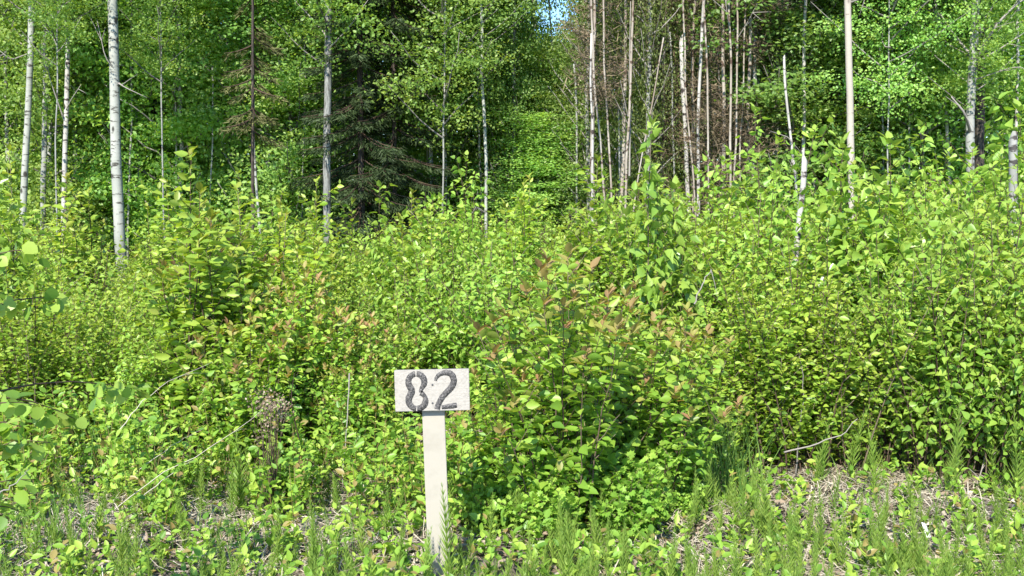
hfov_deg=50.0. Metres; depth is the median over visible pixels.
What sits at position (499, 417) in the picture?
dogwood shrub
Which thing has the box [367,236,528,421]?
aspen sapling
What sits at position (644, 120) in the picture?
young tree
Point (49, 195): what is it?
young tree
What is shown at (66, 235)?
leafy sapling
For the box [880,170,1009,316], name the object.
aspen sapling
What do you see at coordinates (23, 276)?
aspen sapling
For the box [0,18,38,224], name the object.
young tree
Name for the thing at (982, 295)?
willow shrub
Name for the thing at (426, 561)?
horsetail
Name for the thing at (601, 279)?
aspen sapling
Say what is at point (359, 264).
thicket sapling foliage
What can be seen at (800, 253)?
willow shrub
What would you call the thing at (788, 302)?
willow shrub
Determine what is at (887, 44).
aspen tree
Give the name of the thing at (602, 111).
young tree
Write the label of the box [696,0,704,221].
birch tree
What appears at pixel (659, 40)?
young tree
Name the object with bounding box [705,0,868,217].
young tree
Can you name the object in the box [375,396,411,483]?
leafy sapling
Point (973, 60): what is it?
poplar tree
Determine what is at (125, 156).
young tree
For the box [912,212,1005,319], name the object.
aspen sapling
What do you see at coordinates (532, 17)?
poplar tree
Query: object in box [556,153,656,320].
leafy sapling
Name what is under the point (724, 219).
willow shrub
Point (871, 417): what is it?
willow shrub
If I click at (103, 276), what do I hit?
aspen sapling
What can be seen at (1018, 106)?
poplar sapling
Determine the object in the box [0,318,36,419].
aspen sapling
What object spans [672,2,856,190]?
young tree
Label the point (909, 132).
thin tree
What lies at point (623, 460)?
currant bush
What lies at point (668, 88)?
young tree
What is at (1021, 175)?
aspen sapling
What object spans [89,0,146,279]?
aspen tree
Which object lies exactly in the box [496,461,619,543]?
currant bush
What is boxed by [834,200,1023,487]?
aspen sapling
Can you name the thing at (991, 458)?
horsetail
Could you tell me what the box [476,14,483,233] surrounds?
aspen tree
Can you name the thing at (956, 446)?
horsetail
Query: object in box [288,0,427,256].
spruce tree
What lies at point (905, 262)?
aspen sapling
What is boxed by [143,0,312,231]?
young tree
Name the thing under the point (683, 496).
currant bush
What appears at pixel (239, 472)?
horsetail
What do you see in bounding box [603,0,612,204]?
birch tree
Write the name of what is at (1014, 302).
aspen sapling
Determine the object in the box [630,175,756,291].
aspen sapling
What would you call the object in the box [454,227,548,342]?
aspen sapling
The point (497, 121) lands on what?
young tree
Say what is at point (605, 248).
willow shrub
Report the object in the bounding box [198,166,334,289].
aspen sapling
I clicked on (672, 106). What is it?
thin tree
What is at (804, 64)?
birch tree
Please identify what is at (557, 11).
sky
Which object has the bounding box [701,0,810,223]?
twiggy tree
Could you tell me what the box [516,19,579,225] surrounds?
young tree
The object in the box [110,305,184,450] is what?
aspen sapling
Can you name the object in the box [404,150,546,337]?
aspen sapling
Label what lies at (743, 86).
birch tree
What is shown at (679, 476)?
currant bush
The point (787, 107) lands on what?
dead tree
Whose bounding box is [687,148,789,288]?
poplar sapling
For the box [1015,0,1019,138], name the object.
aspen tree
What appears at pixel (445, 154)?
thin tree
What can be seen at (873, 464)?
horsetail
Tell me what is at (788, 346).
willow shrub
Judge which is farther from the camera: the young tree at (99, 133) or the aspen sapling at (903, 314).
the young tree at (99, 133)
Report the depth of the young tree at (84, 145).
20.58 m
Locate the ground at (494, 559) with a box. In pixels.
[0,255,1023,575]
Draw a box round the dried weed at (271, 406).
[245,385,298,510]
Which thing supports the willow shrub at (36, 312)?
on the ground at (494, 559)
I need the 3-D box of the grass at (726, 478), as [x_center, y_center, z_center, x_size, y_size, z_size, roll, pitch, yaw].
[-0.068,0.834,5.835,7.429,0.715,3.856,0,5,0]
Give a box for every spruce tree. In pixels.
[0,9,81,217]
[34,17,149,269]
[216,0,288,253]
[271,0,355,234]
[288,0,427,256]
[331,0,459,261]
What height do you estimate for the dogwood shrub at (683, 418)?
1.159 m
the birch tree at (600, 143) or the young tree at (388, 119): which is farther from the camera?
the young tree at (388, 119)
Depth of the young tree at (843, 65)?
15.07 m
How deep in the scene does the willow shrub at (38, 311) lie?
7.47 m
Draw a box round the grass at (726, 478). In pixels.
[0,387,1023,575]
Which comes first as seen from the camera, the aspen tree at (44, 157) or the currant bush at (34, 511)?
the currant bush at (34, 511)
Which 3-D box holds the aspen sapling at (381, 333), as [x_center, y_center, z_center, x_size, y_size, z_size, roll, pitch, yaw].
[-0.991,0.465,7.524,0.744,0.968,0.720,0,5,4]
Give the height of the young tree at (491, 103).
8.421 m
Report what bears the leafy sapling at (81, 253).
on the ground at (494, 559)
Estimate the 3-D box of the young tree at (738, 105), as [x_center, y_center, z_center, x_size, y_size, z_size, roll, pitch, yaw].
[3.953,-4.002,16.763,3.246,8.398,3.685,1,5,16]
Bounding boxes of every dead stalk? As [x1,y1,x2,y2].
[115,400,271,508]
[120,362,211,429]
[144,460,192,494]
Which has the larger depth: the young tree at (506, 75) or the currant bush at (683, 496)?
the young tree at (506, 75)
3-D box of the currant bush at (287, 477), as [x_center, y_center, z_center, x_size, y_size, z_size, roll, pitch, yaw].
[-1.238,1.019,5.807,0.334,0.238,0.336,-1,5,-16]
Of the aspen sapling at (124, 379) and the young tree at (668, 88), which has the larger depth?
the young tree at (668, 88)
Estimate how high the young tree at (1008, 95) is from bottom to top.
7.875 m
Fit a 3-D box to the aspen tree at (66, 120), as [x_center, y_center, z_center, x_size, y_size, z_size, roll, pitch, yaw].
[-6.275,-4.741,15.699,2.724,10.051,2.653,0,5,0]
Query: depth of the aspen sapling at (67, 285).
9.04 m
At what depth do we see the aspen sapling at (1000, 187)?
7.17 m
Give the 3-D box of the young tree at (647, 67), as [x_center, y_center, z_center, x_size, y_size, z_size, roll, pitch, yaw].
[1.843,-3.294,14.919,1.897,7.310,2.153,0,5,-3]
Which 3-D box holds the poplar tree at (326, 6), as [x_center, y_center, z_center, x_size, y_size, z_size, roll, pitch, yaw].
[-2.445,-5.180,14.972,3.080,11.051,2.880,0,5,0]
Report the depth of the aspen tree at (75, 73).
17.33 m
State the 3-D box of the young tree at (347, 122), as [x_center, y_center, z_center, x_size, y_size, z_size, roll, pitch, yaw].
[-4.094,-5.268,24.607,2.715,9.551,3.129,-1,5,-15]
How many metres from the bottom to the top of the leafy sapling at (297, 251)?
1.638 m
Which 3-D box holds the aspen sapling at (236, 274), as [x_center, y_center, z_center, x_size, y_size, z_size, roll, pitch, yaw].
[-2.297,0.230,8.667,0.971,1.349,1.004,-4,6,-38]
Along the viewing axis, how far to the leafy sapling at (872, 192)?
8.93 m
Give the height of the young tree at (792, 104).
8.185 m
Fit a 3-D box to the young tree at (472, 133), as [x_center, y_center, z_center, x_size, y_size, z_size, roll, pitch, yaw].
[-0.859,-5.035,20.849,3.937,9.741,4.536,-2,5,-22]
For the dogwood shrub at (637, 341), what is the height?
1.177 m
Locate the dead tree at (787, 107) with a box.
[771,55,799,203]
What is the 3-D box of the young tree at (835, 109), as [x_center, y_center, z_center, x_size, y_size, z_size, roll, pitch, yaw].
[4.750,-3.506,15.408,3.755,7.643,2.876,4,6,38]
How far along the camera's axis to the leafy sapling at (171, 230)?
9.51 m
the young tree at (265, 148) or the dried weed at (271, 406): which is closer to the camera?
the dried weed at (271, 406)
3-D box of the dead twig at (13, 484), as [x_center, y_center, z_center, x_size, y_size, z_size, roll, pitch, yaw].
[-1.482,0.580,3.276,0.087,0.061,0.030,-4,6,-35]
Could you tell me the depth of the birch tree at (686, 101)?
14.63 m
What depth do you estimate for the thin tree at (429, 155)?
17.08 m
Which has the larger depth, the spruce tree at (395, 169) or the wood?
the wood
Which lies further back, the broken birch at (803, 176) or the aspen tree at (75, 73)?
the aspen tree at (75, 73)
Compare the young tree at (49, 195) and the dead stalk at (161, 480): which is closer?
the dead stalk at (161, 480)
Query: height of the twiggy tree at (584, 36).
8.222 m
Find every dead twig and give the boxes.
[0,469,29,493]
[291,373,299,464]
[341,373,349,493]
[694,270,717,303]
[784,419,856,452]
[794,352,804,480]
[964,448,999,484]
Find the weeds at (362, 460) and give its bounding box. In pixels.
[0,367,1023,575]
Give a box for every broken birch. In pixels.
[679,34,690,215]
[791,154,806,326]
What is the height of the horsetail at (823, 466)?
0.436 m
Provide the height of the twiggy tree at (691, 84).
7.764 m
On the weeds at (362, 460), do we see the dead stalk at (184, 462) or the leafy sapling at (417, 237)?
the dead stalk at (184, 462)
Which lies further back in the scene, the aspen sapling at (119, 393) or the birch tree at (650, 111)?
the birch tree at (650, 111)
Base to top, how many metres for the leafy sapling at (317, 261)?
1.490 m
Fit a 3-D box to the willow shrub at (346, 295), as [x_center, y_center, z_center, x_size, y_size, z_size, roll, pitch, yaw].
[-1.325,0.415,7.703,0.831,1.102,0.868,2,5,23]
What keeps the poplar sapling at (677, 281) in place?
on the ground at (494, 559)
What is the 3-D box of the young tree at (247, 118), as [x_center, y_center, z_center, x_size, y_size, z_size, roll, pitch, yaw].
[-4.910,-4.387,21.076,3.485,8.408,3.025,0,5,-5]
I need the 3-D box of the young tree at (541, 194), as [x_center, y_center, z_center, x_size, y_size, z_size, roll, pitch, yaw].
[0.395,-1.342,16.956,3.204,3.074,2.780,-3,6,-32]
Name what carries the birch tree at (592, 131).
on the ground at (494, 559)
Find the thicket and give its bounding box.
[0,166,1005,314]
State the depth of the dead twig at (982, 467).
6.08 m
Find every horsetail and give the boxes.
[227,428,250,509]
[418,527,431,575]
[436,482,461,575]
[814,408,831,482]
[842,405,869,482]
[866,429,884,500]
[946,399,965,487]
[981,423,1002,485]
[1006,409,1023,492]
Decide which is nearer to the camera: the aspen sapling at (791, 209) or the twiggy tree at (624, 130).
the aspen sapling at (791, 209)
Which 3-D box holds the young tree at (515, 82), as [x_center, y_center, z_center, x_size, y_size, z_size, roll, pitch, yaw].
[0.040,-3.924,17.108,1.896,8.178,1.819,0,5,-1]
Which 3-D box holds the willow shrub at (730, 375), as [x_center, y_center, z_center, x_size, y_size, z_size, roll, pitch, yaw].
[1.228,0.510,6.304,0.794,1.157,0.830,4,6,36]
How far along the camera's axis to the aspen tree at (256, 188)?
15.71 m
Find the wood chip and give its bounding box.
[921,522,930,537]
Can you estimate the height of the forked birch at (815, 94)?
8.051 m
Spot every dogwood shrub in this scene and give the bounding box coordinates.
[150,217,289,438]
[172,292,305,472]
[244,259,356,452]
[288,295,383,450]
[309,339,389,470]
[328,310,421,442]
[447,335,551,494]
[467,239,685,541]
[534,277,697,440]
[572,280,746,519]
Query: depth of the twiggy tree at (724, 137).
14.70 m
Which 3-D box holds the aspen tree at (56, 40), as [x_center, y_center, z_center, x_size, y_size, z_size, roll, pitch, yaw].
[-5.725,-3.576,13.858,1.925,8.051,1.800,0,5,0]
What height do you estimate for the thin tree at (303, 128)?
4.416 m
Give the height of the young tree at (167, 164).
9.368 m
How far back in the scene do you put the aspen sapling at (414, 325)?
7.57 m
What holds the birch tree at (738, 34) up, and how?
on the ground at (494, 559)
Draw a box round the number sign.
[394,368,469,575]
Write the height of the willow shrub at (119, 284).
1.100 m
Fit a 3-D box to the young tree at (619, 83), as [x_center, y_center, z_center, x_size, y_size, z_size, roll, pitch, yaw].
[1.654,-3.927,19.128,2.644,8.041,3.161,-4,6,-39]
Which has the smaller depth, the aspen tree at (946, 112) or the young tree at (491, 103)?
the aspen tree at (946, 112)
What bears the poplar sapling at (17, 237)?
on the ground at (494, 559)
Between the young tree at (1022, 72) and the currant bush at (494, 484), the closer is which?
the currant bush at (494, 484)
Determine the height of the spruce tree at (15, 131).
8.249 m
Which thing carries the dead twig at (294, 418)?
on the weeds at (362, 460)
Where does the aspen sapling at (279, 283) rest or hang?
on the ground at (494, 559)
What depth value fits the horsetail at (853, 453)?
5.99 m
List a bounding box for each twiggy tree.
[554,0,638,216]
[575,0,663,216]
[613,0,706,193]
[652,0,733,220]
[673,0,769,224]
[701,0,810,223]
[734,5,818,201]
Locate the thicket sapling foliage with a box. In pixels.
[2,177,1006,304]
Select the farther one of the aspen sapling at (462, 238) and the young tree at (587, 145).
the young tree at (587, 145)
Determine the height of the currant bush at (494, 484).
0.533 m
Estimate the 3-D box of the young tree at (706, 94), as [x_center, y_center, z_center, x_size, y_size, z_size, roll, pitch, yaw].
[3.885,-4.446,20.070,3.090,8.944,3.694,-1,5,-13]
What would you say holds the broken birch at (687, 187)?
on the ground at (494, 559)
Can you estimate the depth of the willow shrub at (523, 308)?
8.82 m
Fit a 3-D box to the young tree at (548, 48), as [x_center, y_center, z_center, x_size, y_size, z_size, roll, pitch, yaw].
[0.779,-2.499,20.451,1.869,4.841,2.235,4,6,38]
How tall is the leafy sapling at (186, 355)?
1.928 m
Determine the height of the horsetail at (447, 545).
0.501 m
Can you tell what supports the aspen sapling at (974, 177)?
on the ground at (494, 559)
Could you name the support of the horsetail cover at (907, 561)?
on the ground at (494, 559)
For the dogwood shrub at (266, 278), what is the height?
1.471 m
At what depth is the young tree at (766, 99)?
14.72 m
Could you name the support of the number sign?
on the ground at (494, 559)
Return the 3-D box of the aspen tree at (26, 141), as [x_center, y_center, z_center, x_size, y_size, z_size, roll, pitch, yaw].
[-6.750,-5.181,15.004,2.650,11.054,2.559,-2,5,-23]
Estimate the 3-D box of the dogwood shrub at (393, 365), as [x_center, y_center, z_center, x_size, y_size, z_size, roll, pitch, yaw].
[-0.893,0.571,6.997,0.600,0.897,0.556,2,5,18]
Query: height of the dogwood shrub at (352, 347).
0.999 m
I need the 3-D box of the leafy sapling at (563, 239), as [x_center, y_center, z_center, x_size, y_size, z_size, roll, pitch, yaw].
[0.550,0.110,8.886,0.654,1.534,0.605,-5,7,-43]
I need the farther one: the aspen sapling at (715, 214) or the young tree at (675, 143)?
the young tree at (675, 143)
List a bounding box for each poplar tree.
[242,0,408,251]
[529,0,535,206]
[877,0,1023,191]
[975,0,986,194]
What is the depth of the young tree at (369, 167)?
20.56 m
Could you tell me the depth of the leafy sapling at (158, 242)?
9.24 m
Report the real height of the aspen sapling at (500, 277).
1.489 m
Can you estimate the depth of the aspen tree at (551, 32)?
18.18 m
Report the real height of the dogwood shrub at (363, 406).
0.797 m
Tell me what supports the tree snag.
on the ground at (494, 559)
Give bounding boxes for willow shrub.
[0,263,105,449]
[0,265,104,431]
[0,271,148,455]
[8,280,47,334]
[68,274,180,406]
[72,257,159,362]
[111,232,194,347]
[148,301,262,438]
[277,268,397,355]
[493,246,611,372]
[571,180,735,330]
[620,219,796,403]
[622,187,778,343]
[660,275,806,470]
[680,239,863,474]
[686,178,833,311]
[708,210,946,480]
[740,239,890,396]
[750,218,855,290]
[800,265,937,481]
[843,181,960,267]
[900,195,1023,335]
[931,192,1023,484]
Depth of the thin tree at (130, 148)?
16.88 m
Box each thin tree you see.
[127,0,132,281]
[171,32,176,233]
[209,65,213,203]
[300,12,305,242]
[426,91,430,228]
[443,41,448,232]
[573,64,577,222]
[618,109,620,206]
[669,32,674,209]
[717,49,721,195]
[879,48,883,194]
[908,80,910,190]
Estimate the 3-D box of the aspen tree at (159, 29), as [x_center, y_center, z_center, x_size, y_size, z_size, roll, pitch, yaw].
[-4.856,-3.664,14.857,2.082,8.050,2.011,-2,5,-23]
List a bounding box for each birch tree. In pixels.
[590,0,604,202]
[590,33,593,220]
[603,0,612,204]
[620,0,633,214]
[633,37,663,210]
[682,0,696,220]
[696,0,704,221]
[702,0,709,209]
[716,0,731,186]
[733,0,761,215]
[739,4,746,190]
[751,0,757,197]
[800,0,806,179]
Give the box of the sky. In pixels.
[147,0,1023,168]
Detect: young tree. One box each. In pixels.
[0,0,124,239]
[0,0,170,263]
[0,0,203,266]
[0,0,239,258]
[0,8,86,199]
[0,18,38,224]
[16,11,181,250]
[39,0,277,255]
[63,9,211,250]
[93,2,247,248]
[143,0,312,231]
[148,0,364,241]
[151,0,271,227]
[177,0,402,244]
[183,8,330,226]
[236,0,383,228]
[297,0,460,231]
[298,0,365,181]
[312,0,547,252]
[344,11,413,232]
[355,3,488,233]
[380,0,526,236]
[397,1,562,234]
[444,103,627,249]
[455,0,574,228]
[459,25,553,224]
[462,0,572,249]
[464,0,562,226]
[491,27,640,234]
[504,0,698,233]
[514,0,651,242]
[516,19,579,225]
[517,20,573,201]
[534,0,677,213]
[535,0,636,228]
[548,0,738,222]
[551,19,634,214]
[571,0,705,210]
[574,0,769,212]
[576,0,710,220]
[613,1,711,205]
[630,0,810,210]
[646,0,751,218]
[667,0,950,232]
[670,0,908,223]
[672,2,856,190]
[676,0,838,196]
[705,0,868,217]
[738,0,962,208]
[741,0,924,222]
[790,0,1023,215]
[798,0,966,197]
[839,2,918,165]
[860,0,1023,212]
[894,0,1023,191]
[902,0,1023,204]
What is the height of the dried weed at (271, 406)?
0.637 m
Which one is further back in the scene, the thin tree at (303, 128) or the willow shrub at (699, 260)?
the thin tree at (303, 128)
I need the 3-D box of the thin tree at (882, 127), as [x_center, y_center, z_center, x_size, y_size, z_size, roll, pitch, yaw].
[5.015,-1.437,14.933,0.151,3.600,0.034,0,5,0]
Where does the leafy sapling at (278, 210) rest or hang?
on the ground at (494, 559)
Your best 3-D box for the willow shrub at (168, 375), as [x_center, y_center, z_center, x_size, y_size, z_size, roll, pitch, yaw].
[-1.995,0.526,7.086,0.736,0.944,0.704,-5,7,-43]
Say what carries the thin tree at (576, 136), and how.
on the ground at (494, 559)
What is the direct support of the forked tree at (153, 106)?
on the ground at (494, 559)
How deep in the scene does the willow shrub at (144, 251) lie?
8.72 m
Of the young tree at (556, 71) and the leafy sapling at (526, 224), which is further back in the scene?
the young tree at (556, 71)
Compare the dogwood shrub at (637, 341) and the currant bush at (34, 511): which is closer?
the currant bush at (34, 511)
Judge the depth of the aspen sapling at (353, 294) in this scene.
8.91 m
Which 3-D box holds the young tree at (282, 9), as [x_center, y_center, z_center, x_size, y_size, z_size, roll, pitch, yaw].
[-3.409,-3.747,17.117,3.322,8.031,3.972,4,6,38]
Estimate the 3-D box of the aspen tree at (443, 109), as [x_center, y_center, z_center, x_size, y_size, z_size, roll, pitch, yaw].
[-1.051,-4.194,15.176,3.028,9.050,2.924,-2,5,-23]
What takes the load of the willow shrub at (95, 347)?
on the ground at (494, 559)
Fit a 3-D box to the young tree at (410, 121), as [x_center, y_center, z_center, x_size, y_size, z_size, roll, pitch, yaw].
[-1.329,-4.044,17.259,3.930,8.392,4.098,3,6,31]
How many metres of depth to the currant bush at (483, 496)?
5.04 m
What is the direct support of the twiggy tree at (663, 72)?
on the ground at (494, 559)
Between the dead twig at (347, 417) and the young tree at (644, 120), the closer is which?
the dead twig at (347, 417)
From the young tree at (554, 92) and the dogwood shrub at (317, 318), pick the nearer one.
the dogwood shrub at (317, 318)
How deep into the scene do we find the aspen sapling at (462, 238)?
8.73 m
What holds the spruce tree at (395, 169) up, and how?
on the ground at (494, 559)
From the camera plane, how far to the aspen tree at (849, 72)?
12.81 m
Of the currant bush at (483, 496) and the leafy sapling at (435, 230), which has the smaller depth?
the currant bush at (483, 496)
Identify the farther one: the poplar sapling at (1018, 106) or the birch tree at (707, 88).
the birch tree at (707, 88)
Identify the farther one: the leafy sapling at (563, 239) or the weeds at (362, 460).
the leafy sapling at (563, 239)
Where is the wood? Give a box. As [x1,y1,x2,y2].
[14,0,1014,240]
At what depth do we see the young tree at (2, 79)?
17.62 m
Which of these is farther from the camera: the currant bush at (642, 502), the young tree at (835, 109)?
the young tree at (835, 109)
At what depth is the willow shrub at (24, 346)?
6.69 m
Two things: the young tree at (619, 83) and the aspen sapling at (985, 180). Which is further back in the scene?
the young tree at (619, 83)
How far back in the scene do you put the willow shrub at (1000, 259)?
7.02 m
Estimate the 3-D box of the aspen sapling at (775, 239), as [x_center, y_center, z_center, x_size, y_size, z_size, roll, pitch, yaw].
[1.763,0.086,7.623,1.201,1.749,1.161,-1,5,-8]
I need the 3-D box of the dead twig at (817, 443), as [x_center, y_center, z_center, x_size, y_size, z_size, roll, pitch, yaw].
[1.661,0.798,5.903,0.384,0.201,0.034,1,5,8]
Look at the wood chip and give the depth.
5.17 m
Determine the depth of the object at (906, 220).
8.95 m
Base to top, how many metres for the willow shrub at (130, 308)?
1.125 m
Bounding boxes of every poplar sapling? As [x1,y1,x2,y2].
[0,166,55,400]
[352,180,432,362]
[596,112,707,442]
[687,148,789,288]
[795,127,900,376]
[824,131,1002,437]
[944,91,1023,242]
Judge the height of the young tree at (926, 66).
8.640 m
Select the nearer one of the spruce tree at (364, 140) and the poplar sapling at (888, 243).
the poplar sapling at (888, 243)
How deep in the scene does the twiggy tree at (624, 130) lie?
15.18 m
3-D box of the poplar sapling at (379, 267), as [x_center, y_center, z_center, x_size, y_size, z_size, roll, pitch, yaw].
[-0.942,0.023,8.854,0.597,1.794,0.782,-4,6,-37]
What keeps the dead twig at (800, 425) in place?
on the ground at (494, 559)
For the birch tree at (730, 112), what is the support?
on the ground at (494, 559)
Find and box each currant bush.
[10,500,48,522]
[247,459,308,501]
[447,420,590,517]
[448,471,521,536]
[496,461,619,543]
[542,432,680,500]
[575,450,678,542]
[639,434,707,492]
[660,480,705,519]
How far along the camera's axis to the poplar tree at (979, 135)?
14.12 m
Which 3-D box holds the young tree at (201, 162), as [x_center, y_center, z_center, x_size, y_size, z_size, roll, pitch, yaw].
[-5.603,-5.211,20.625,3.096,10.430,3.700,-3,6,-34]
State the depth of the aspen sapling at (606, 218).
8.94 m
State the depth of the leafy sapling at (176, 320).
6.68 m
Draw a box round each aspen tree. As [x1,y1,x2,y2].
[0,0,80,226]
[0,0,107,241]
[0,0,108,234]
[0,0,140,242]
[71,0,220,237]
[73,45,79,229]
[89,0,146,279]
[254,101,260,251]
[331,0,527,238]
[412,0,553,247]
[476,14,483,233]
[548,0,565,203]
[804,0,992,184]
[844,0,864,228]
[860,0,1023,203]
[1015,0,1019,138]
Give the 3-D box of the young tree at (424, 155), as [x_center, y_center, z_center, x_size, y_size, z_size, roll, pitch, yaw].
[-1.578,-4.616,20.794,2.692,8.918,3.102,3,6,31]
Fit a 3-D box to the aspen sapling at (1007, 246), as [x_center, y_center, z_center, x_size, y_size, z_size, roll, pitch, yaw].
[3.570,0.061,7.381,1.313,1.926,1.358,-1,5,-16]
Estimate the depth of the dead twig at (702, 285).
6.03 m
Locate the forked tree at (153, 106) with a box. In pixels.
[149,15,164,245]
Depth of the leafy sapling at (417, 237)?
9.38 m
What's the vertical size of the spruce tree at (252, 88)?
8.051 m
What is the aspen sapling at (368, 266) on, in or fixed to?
on the ground at (494, 559)
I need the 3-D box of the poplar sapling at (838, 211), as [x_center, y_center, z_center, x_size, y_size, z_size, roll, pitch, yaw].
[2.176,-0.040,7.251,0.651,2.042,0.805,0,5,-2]
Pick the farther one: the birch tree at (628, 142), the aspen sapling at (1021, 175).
the birch tree at (628, 142)
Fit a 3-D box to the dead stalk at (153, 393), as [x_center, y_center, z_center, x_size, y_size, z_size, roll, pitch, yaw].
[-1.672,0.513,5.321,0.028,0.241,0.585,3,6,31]
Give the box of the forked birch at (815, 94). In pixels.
[765,0,876,203]
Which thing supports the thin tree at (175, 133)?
on the ground at (494, 559)
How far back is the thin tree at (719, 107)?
15.61 m
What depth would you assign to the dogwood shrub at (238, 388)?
6.19 m
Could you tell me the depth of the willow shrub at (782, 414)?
6.07 m
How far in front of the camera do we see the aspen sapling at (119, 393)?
3.46 m
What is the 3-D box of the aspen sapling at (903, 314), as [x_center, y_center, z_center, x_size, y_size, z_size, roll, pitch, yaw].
[2.192,0.347,6.407,0.924,1.507,1.238,0,5,3]
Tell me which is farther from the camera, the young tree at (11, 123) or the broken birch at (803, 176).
the young tree at (11, 123)
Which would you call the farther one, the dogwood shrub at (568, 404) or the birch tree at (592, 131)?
the birch tree at (592, 131)
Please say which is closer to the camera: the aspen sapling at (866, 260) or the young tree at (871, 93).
the aspen sapling at (866, 260)
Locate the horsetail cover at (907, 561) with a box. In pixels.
[0,423,1023,575]
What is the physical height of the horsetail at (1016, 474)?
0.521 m
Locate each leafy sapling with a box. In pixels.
[0,142,95,323]
[46,185,125,327]
[107,201,185,318]
[128,142,275,458]
[138,176,211,300]
[145,182,287,442]
[223,209,352,432]
[264,175,343,319]
[270,192,358,332]
[309,196,388,313]
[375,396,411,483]
[382,187,460,304]
[384,204,453,366]
[487,173,552,367]
[537,207,602,367]
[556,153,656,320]
[814,158,909,250]
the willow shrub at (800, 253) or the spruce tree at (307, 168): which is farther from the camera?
the spruce tree at (307, 168)
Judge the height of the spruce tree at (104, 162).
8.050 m
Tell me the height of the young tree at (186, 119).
9.867 m
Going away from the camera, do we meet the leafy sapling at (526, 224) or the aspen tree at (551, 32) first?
the leafy sapling at (526, 224)
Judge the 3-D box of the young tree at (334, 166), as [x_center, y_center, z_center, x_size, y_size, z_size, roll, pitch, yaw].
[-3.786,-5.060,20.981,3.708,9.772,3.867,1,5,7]
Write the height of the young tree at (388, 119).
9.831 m
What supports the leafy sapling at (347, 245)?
on the ground at (494, 559)
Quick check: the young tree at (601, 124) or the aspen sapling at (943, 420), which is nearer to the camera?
the aspen sapling at (943, 420)
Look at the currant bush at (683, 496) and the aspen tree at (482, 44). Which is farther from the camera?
the aspen tree at (482, 44)
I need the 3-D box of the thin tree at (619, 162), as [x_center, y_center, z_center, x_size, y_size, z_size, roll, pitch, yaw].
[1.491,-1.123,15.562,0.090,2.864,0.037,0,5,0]
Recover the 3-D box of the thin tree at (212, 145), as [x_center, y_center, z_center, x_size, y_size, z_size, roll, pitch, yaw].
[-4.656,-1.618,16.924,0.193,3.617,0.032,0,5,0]
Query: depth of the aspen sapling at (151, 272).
7.76 m
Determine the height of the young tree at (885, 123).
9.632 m
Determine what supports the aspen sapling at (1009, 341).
on the ground at (494, 559)
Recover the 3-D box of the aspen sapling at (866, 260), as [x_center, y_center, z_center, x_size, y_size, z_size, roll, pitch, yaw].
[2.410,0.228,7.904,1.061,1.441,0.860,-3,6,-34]
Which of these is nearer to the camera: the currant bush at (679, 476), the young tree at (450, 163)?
the currant bush at (679, 476)
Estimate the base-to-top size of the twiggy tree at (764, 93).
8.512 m
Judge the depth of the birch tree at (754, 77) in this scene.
14.98 m
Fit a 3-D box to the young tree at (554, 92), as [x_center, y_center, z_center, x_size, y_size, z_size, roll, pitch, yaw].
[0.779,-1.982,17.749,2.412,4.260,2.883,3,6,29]
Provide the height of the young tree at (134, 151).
8.770 m
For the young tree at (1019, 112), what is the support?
on the ground at (494, 559)
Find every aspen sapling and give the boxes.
[0,241,150,529]
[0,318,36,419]
[3,227,79,322]
[20,249,122,357]
[26,241,158,413]
[69,322,171,452]
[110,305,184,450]
[121,261,232,407]
[159,239,276,316]
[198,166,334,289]
[233,268,302,334]
[295,253,373,340]
[326,287,420,405]
[346,241,450,365]
[349,252,477,422]
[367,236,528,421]
[402,224,570,425]
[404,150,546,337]
[413,217,501,365]
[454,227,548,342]
[543,233,636,374]
[558,168,693,312]
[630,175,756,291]
[674,173,838,386]
[692,102,868,300]
[784,224,910,315]
[810,219,1003,480]
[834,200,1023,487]
[838,224,946,377]
[848,119,1008,259]
[856,129,1023,252]
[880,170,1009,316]
[894,188,1023,488]
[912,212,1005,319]
[939,147,1023,325]
[939,153,1023,308]
[984,143,1023,263]
[993,278,1023,442]
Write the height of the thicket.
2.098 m
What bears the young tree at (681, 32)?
on the ground at (494, 559)

